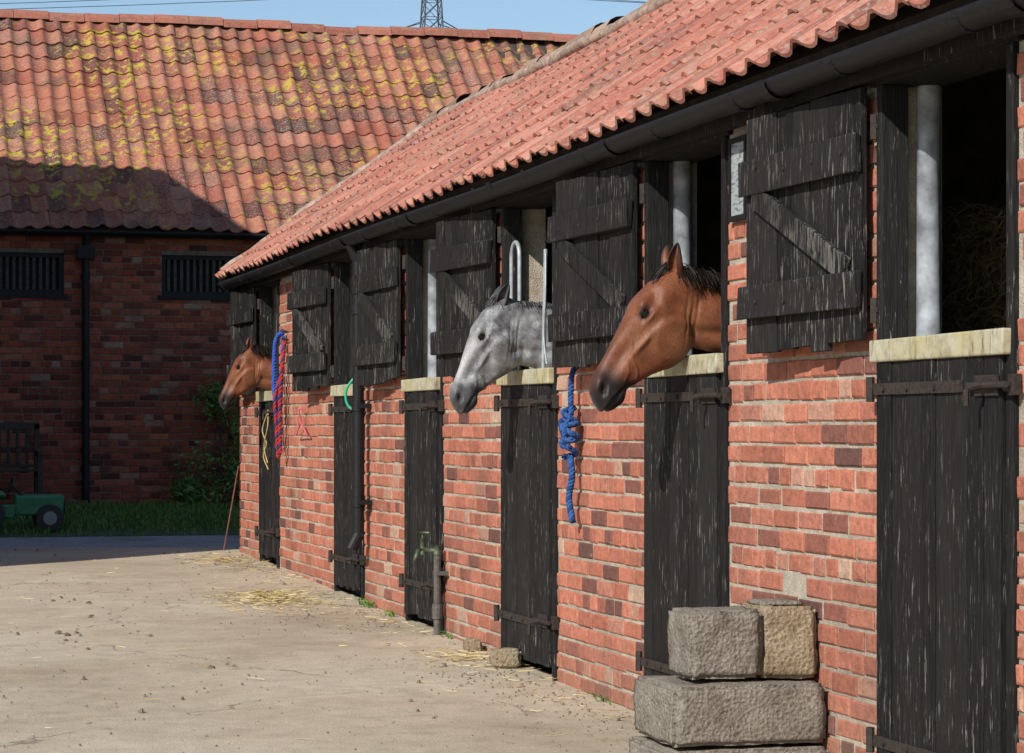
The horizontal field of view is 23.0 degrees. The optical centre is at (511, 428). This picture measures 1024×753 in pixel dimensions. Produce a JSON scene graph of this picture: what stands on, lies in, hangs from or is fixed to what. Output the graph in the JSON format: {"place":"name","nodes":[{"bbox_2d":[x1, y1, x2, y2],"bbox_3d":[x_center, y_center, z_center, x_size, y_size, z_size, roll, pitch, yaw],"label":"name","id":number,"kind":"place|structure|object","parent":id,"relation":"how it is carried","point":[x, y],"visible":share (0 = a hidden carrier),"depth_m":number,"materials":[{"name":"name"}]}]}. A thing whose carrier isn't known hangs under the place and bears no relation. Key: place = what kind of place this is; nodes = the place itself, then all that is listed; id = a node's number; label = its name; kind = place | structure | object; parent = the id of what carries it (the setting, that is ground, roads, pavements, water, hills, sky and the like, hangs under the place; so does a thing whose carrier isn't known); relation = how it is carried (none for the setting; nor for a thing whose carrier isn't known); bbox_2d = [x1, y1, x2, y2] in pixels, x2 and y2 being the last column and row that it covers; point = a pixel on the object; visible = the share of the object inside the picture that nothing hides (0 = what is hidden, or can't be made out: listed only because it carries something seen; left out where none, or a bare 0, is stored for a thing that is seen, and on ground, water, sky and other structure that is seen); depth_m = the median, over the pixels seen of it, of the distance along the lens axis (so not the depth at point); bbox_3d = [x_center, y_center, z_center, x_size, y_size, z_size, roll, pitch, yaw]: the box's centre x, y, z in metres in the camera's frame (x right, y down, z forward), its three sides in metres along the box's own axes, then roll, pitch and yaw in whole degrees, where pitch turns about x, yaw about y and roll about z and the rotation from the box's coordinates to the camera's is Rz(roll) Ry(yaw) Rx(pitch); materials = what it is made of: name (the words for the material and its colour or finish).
{"place":"outdoors","nodes":[
{"label":"outdoors","id":0,"kind":"place"},
{"bbox_2d":[0,534,240,548],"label":"gravel path","id":1,"kind":"structure","parent":0,"point":[144,541],"depth_m":22.29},
{"bbox_2d":[0,499,240,536],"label":"grass verge","id":2,"kind":"object","parent":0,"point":[116,518],"depth_m":25.09,"materials":[{"name":"green plant"}]},
{"bbox_2d":[0,422,44,493],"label":"wooden bench","id":3,"kind":"object","parent":2,"relation":"on","point":[38,470],"visible":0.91,"depth_m":27.89,"materials":[{"name":"wood"}]},
{"bbox_2d":[0,476,64,531],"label":"toy tractor","id":4,"kind":"object","parent":2,"relation":"on","point":[46,511],"visible":0.96,"depth_m":23.55,"materials":[{"name":"green plastic"}]},
{"bbox_2d":[164,373,240,505],"bbox_3d":[-3.110,0.047,29.001,1.773,2.405,0.792,0,0,-15],"label":"climbing shrub","id":5,"kind":"object","parent":2,"relation":"on","point":[180,492],"visible":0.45,"depth_m":28.98,"materials":[{"name":"green plant"}]},
{"bbox_2d":[0,546,644,752],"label":"concrete yard","id":6,"kind":"structure","parent":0,"point":[354,706],"depth_m":11.81,"materials":[{"name":"beige concrete"}]},
{"bbox_2d":[51,596,235,668],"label":"horse droppings","id":7,"kind":"object","parent":6,"relation":"on","point":[88,648],"visible":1,"depth_m":13.66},
{"bbox_2d":[223,466,238,549],"bbox_3d":[-2.317,0.661,20.796,0.191,0.704,0.012,0,0,41],"label":"leaning cane","id":8,"kind":"object","parent":6,"relation":"on","point":[231,508],"visible":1,"depth_m":20.79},
{"bbox_2d":[176,585,354,619],"bbox_3d":[-1.462,1.066,15.914,1.178,0.094,2.725,0,0,-15],"label":"straw pile","id":9,"kind":"object","parent":6,"relation":"on","point":[270,596],"visible":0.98,"depth_m":15.85,"materials":[{"name":"beige plant"}]},
{"bbox_2d":[0,547,633,752],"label":"yard grit","id":10,"kind":"object","parent":6,"relation":"on","point":[216,745],"visible":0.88,"depth_m":11.96,"materials":[{"name":"gravel"}]},
{"bbox_2d":[0,548,634,745],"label":"loose straw","id":11,"kind":"object","parent":6,"relation":"on","point":[466,655],"visible":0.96,"depth_m":12.83,"materials":[{"name":"beige plant"}]},
{"bbox_2d":[413,532,448,634],"bbox_3d":[-0.450,0.858,13.764,0.185,0.590,0.120,0,0,-15],"label":"water tap","id":12,"kind":"object","parent":6,"relation":"on","point":[436,550],"visible":0.94,"depth_m":13.76,"materials":[{"name":"grey metal"}]},
{"bbox_2d":[463,637,520,668],"bbox_3d":[-0.128,1.115,12.590,0.134,0.103,0.886,0,0,-15],"label":"loose rubble","id":13,"kind":"object","parent":6,"relation":"on","point":[505,658],"visible":0.94,"depth_m":12.18,"materials":[{"name":"stone"}]},
{"bbox_2d":[629,598,828,752],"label":"stone mounting block","id":14,"kind":"structure","parent":6,"relation":"on","point":[742,682],"depth_m":8.49,"materials":[{"name":"grey stone"}]},
{"bbox_2d":[0,0,647,34],"label":"sky","id":15,"kind":"structure","parent":0,"point":[550,16],"materials":[{"name":"blue"}]},
{"bbox_2d":[275,564,551,673],"bbox_3d":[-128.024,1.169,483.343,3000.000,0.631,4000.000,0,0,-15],"label":"ground","id":16,"kind":"structure","parent":0,"point":[544,668],"depth_m":12.50,"materials":[{"name":"grey concrete"}]},
{"bbox_2d":[0,9,578,504],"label":"brick barn","id":17,"kind":"structure","parent":16,"relation":"on","point":[158,173],"depth_m":29.73,"materials":[{"name":"red brick"}]},
{"bbox_2d":[0,252,235,300],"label":"window frames","id":18,"kind":"structure","parent":17,"relation":"in","point":[58,292],"depth_m":29.05,"materials":[{"name":"black paint"}]},
{"bbox_2d":[406,0,456,28],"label":"electricity pylon","id":19,"kind":"object","parent":16,"relation":"on","point":[425,16],"visible":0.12,"depth_m":299.70,"materials":[{"name":"metal"}]},
{"bbox_2d":[0,0,642,8],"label":"power lines","id":20,"kind":"object","parent":19,"relation":"attached to","point":[206,2],"visible":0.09,"depth_m":295.09,"materials":[{"name":"metal"}]},
{"bbox_2d":[449,283,551,414],"bbox_3d":[1.030,0.257,12.395,2.751,1.904,0.579,0,0,-15],"label":"grey horse","id":21,"kind":"object","parent":16,"relation":"on","point":[505,336],"visible":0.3,"depth_m":12.03},
{"bbox_2d":[215,0,1023,752],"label":"brick stable","id":22,"kind":"structure","parent":16,"relation":"on","point":[833,432],"depth_m":9.94,"materials":[{"name":"brick"}]},
{"bbox_2d":[219,336,272,409],"bbox_3d":[-0.901,0.255,19.507,2.746,1.909,0.573,0,0,-15],"label":"bay horse","id":23,"kind":"object","parent":22,"relation":"on","point":[251,368],"visible":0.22,"depth_m":19.15},
{"bbox_2d":[262,410,268,469],"bbox_3d":[-1.855,0.085,19.040,0.040,0.457,0.190,0,0,-15],"label":"baler twine loop","id":24,"kind":"object","parent":22,"relation":"attached to","point":[267,417],"visible":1,"depth_m":19.02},
{"bbox_2d":[272,329,287,418],"bbox_3d":[-1.737,-0.306,18.612,0.096,0.852,0.246,0,0,-26],"label":"lead rope","id":25,"kind":"object","parent":22,"relation":"hanging from","point":[280,333],"visible":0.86,"depth_m":18.57,"materials":[{"name":"fabric"}]},
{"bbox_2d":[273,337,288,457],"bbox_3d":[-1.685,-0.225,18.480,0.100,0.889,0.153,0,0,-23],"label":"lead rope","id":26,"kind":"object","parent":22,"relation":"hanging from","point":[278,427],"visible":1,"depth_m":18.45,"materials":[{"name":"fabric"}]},
{"bbox_2d":[295,408,308,435],"bbox_3d":[-1.490,-0.048,17.803,0.042,0.198,0.491,0,0,-15],"label":"pink baler twine","id":27,"kind":"object","parent":22,"relation":"attached to","point":[301,424],"visible":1,"depth_m":17.78,"materials":[{"name":"plastic"}]},
{"bbox_2d":[344,378,352,409],"bbox_3d":[-1.014,-0.220,15.939,0.088,0.254,0.050,0,0,-15],"label":"green hose loop","id":28,"kind":"object","parent":22,"relation":"attached to","point":[345,393],"visible":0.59,"depth_m":15.94,"materials":[{"name":"plastic"}]},
{"bbox_2d":[222,273,611,704],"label":"wall weeds","id":29,"kind":"object","parent":22,"relation":"attached to","point":[366,603],"depth_m":14.96,"materials":[{"name":"green plant"}]},
{"bbox_2d":[509,240,547,370],"bbox_3d":[0.079,-0.600,12.079,0.031,0.641,0.675,0,0,-15],"label":"anti weave grille","id":30,"kind":"object","parent":22,"relation":"attached to","point":[516,243],"visible":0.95,"depth_m":12.24,"materials":[{"name":"white metal"}]},
{"bbox_2d":[558,367,580,523],"bbox_3d":[0.264,0.060,11.291,0.107,0.735,0.130,0,0,-15],"label":"lead rope","id":31,"kind":"object","parent":22,"relation":"hanging from","point":[567,421],"visible":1,"depth_m":11.28,"materials":[{"name":"fabric"}]},
{"bbox_2d":[589,242,720,411],"bbox_3d":[1.671,0.245,10.092,2.842,1.929,0.573,0,0,-15],"label":"bay horse","id":32,"kind":"object","parent":22,"relation":"on","point":[671,317],"visible":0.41,"depth_m":9.72},
{"bbox_2d":[728,134,745,222],"bbox_3d":[0.839,-0.925,9.337,0.014,0.310,0.180,0,0,-15],"label":"notice sign","id":33,"kind":"object","parent":22,"relation":"attached to","point":[736,156],"visible":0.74,"depth_m":9.36,"materials":[{"name":"white paper"}]},
{"bbox_2d":[942,191,1005,333],"bbox_3d":[2.102,0.142,9.210,1.290,2.170,1.166,0,0,-15],"label":"hay stack","id":34,"kind":"object","parent":22,"relation":"on","point":[974,282],"visible":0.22,"depth_m":9.06,"materials":[{"name":"brown plant"}]}
]}

